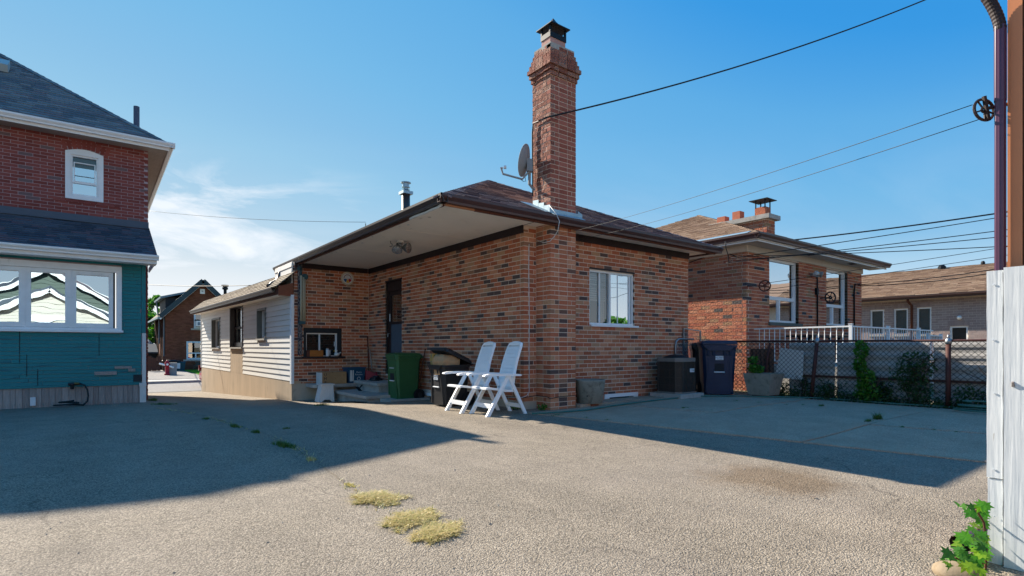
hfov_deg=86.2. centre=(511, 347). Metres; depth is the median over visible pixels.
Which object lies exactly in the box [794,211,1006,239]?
power line
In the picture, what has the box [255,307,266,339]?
window
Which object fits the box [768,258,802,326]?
window
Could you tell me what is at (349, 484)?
weed tuft
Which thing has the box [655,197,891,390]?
orange brick bungalow
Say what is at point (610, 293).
window
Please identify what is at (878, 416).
weed tuft
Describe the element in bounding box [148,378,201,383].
pavement
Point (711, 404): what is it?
concrete slab
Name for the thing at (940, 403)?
ground cover
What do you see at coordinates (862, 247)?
power line
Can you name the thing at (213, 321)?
window
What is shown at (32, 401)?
outlet box
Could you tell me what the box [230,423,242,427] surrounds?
weed tuft
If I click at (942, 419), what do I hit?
concrete slab
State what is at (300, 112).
sky
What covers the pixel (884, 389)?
shrub
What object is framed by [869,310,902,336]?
window
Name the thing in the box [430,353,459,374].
paper bag
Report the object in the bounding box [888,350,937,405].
bush
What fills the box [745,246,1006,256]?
power line
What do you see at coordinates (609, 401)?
concrete strip
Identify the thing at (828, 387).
shrub
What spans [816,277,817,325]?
conduit
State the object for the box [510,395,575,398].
black cable
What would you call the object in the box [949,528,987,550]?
drain pipe end
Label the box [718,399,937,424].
concrete slab
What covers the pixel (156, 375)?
driveway
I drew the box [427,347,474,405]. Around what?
black bin
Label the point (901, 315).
window
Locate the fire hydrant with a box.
[159,360,173,374]
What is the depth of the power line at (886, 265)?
12.01 m
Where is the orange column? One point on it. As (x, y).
(1015, 132)
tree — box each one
[148,295,159,332]
[148,311,155,342]
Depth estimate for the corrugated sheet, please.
11.16 m
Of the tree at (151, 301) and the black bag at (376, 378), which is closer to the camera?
the black bag at (376, 378)
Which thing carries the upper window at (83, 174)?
in the red brick house at (80, 178)
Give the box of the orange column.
[1007,0,1023,266]
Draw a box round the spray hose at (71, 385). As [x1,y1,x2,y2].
[53,382,88,405]
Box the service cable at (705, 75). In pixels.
[532,0,924,195]
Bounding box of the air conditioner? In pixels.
[657,354,694,393]
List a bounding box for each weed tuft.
[150,402,176,404]
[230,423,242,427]
[271,439,295,448]
[305,456,315,460]
[344,482,358,487]
[872,411,884,419]
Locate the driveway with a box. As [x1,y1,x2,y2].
[148,370,198,379]
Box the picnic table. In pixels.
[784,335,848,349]
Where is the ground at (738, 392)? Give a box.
[151,369,933,407]
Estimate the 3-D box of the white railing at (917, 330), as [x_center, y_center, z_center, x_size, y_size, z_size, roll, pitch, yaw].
[8.855,-0.035,12.604,5.037,0.890,0.074,0,0,-37]
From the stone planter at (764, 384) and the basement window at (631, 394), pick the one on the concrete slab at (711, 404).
the stone planter at (764, 384)
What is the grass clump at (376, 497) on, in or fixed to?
on the asphalt yard at (190, 515)
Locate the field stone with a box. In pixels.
[931,560,979,575]
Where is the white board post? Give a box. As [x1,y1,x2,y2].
[986,266,1023,571]
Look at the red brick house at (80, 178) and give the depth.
11.21 m
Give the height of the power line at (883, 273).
1.394 m
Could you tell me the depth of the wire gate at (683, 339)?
11.59 m
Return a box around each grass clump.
[343,489,412,506]
[376,504,443,533]
[407,518,468,545]
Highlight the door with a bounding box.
[385,278,401,373]
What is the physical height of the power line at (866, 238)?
1.923 m
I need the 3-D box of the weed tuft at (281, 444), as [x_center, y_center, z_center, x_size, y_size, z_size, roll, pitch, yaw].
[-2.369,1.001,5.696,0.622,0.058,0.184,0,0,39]
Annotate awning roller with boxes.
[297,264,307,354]
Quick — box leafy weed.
[538,403,547,410]
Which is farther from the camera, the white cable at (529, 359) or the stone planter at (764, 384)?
the stone planter at (764, 384)
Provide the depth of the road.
25.34 m
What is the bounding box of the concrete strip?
[576,391,701,407]
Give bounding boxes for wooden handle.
[367,336,369,370]
[369,349,372,368]
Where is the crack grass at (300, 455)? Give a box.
[155,408,404,517]
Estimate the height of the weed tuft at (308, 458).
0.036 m
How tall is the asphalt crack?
0.090 m
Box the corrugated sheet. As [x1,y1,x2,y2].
[750,349,773,372]
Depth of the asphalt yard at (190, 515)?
3.80 m
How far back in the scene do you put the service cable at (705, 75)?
9.50 m
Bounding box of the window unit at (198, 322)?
[195,319,200,325]
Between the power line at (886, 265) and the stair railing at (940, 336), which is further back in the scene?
the stair railing at (940, 336)
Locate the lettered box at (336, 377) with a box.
[316,371,346,383]
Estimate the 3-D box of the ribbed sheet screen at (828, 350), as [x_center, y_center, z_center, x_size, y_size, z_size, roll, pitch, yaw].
[7.405,0.482,8.344,0.054,1.135,6.300,0,0,-37]
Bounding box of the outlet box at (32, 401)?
[30,397,35,405]
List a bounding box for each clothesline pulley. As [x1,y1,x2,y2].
[747,280,770,291]
[820,292,835,303]
[972,95,1006,121]
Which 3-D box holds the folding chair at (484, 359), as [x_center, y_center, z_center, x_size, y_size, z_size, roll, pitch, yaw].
[-0.654,0.468,8.907,0.795,1.124,0.558,0,0,-34]
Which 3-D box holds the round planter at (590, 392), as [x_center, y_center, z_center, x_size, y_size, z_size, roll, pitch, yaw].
[1.357,0.797,9.506,0.532,0.475,0.532,0,0,-37]
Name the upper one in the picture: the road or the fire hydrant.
the fire hydrant
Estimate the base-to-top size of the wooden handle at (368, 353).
0.955 m
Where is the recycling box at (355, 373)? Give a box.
[342,367,365,382]
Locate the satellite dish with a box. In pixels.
[500,144,534,190]
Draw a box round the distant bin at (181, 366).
[177,361,185,370]
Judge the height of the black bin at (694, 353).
1.082 m
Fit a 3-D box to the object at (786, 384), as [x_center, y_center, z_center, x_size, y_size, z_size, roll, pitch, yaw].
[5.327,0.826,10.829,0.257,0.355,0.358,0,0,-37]
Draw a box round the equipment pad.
[650,392,703,398]
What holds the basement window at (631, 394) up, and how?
in the brick house at (610, 308)
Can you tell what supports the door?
in the brick house at (610, 308)
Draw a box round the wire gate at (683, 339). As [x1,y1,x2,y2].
[675,338,693,357]
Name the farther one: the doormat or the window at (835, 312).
the window at (835, 312)
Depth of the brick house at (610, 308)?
10.54 m
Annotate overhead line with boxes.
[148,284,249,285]
[154,211,326,221]
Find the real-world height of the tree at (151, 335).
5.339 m
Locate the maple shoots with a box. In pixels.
[940,499,994,575]
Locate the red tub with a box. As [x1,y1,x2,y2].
[364,370,377,379]
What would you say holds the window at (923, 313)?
in the pale brick building
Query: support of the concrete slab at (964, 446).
on the asphalt yard at (190, 515)
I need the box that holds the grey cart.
[169,363,176,374]
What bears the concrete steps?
on the asphalt yard at (190, 515)
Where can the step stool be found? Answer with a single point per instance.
(325, 391)
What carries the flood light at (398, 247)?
attached to the brick house at (610, 308)
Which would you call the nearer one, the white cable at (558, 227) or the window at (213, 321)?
the white cable at (558, 227)
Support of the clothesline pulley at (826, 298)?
attached to the orange brick bungalow
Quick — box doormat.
[333,401,363,402]
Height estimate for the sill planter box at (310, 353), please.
0.150 m
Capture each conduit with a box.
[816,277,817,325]
[853,283,859,339]
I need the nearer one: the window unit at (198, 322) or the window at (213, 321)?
the window at (213, 321)
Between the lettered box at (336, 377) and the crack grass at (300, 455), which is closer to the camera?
the crack grass at (300, 455)
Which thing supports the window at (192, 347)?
in the gable house at (177, 330)
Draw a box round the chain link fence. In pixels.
[730,335,986,408]
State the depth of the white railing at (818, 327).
11.96 m
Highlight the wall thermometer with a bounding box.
[341,272,353,284]
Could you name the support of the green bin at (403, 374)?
on the asphalt yard at (190, 515)
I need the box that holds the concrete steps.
[334,380,429,401]
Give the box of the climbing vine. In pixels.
[852,340,881,402]
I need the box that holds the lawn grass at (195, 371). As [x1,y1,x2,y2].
[185,369,199,373]
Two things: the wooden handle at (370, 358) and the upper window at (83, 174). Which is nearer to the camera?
the upper window at (83, 174)
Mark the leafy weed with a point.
(543, 406)
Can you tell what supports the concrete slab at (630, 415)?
on the ground at (738, 392)
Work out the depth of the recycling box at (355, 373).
13.36 m
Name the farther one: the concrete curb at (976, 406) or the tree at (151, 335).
the tree at (151, 335)
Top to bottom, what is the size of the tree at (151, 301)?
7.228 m
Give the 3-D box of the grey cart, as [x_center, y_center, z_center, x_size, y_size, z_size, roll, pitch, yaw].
[-21.417,1.355,34.346,0.620,0.750,0.400,0,0,-37]
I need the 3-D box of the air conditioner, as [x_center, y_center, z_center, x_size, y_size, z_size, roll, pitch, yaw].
[3.209,0.510,10.697,0.604,0.760,0.604,0,0,-37]
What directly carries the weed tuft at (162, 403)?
on the asphalt yard at (190, 515)
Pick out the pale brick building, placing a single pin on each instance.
(937, 307)
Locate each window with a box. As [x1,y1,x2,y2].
[0,258,122,332]
[65,149,102,202]
[183,341,200,360]
[191,315,218,329]
[210,317,220,348]
[228,305,242,348]
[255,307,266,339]
[301,333,344,358]
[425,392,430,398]
[589,267,638,327]
[604,392,637,398]
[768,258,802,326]
[825,269,848,328]
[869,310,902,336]
[892,308,926,336]
[915,307,932,335]
[950,326,967,338]
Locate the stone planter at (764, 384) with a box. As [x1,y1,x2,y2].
[743,372,783,395]
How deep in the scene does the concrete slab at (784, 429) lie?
6.92 m
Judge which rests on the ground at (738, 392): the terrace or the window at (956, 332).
the terrace
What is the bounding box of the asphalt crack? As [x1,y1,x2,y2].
[147,406,376,505]
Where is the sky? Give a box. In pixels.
[0,0,1006,343]
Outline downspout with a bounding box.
[980,0,1006,270]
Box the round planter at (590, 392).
[575,379,604,406]
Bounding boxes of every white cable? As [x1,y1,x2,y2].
[506,263,529,397]
[537,205,559,242]
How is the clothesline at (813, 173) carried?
attached to the brick house at (610, 308)
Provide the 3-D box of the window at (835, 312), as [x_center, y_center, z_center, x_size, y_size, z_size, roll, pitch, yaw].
[9.287,-1.363,15.673,1.570,1.655,0.200,0,0,-37]
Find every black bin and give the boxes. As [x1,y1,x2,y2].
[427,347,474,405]
[689,343,699,390]
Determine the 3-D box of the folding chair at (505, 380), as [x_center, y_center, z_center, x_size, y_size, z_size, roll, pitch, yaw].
[-0.223,0.468,8.473,0.795,1.124,0.558,0,0,-33]
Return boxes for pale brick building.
[861,261,1006,361]
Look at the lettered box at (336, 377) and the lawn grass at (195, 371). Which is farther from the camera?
the lawn grass at (195, 371)
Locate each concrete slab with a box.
[529,404,710,424]
[609,393,809,412]
[639,413,866,442]
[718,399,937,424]
[804,425,986,462]
[870,408,986,433]
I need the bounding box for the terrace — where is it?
[774,363,933,394]
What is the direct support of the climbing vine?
on the ground at (738, 392)
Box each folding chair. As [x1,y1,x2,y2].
[442,342,499,413]
[467,341,526,416]
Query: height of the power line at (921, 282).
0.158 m
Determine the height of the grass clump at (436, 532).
0.034 m
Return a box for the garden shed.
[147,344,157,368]
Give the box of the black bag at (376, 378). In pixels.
[369,376,382,380]
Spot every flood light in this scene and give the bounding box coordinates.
[392,240,411,253]
[810,271,822,277]
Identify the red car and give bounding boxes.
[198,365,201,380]
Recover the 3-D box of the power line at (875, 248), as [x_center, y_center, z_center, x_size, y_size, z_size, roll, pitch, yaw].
[11.303,-2.503,10.839,12.830,1.068,0.016,0,0,14]
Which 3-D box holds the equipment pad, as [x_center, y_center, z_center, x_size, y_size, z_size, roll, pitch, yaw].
[3.224,0.926,10.703,0.740,0.077,0.720,0,0,-37]
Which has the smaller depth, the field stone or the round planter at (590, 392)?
the field stone
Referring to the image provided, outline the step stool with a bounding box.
[315,383,334,401]
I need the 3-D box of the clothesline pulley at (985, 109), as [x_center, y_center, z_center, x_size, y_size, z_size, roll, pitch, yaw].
[2.422,-1.195,2.750,0.220,0.125,0.032,0,0,-5]
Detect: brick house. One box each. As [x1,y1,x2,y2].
[0,53,174,408]
[189,19,723,409]
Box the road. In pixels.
[148,382,201,392]
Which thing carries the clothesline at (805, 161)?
attached to the brick house at (610, 308)
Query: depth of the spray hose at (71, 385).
10.52 m
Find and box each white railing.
[754,326,848,362]
[849,323,932,359]
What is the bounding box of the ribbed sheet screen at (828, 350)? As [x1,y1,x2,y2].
[789,342,986,410]
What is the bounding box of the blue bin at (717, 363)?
[696,340,737,393]
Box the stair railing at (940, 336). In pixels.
[927,333,942,357]
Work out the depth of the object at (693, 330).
11.79 m
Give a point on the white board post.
(1005, 379)
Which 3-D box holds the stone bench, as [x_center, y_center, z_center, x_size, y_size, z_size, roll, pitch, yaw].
[-4.149,1.127,13.383,1.580,0.505,0.600,0,0,-37]
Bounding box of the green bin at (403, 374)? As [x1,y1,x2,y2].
[386,352,424,398]
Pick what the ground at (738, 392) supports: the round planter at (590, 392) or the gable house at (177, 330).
the gable house at (177, 330)
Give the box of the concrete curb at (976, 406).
[532,395,986,413]
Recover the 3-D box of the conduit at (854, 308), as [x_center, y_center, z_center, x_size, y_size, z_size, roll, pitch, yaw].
[10.271,-1.040,16.287,0.250,1.741,0.068,0,0,-27]
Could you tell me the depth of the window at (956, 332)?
20.21 m
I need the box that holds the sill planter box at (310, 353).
[306,350,322,356]
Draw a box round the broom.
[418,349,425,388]
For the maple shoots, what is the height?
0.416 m
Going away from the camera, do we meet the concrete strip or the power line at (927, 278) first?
the concrete strip
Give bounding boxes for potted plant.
[747,356,764,373]
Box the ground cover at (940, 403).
[777,373,986,410]
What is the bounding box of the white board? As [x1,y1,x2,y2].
[776,348,803,379]
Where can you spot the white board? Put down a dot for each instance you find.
(792, 362)
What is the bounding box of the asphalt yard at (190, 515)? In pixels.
[0,391,1023,575]
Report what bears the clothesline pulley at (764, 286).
attached to the orange brick bungalow
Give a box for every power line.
[726,229,1006,262]
[732,216,1006,257]
[737,236,1006,259]
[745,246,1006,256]
[766,255,1006,289]
[770,249,991,282]
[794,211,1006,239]
[858,269,993,284]
[858,273,986,285]
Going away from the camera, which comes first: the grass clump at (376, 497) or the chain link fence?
the grass clump at (376, 497)
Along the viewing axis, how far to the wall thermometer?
13.75 m
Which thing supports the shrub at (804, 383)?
on the ground at (738, 392)
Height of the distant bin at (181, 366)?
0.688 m
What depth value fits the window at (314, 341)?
14.32 m
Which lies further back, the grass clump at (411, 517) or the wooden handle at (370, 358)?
the wooden handle at (370, 358)
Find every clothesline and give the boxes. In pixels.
[562,105,971,233]
[582,120,976,238]
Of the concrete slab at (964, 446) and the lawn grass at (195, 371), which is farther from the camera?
the lawn grass at (195, 371)
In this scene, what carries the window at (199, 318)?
in the gable house at (177, 330)
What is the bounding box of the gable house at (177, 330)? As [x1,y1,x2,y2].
[148,279,228,371]
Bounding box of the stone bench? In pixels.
[306,383,356,399]
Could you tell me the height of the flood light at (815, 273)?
0.164 m
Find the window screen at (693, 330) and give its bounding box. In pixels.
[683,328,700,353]
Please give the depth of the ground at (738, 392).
12.19 m

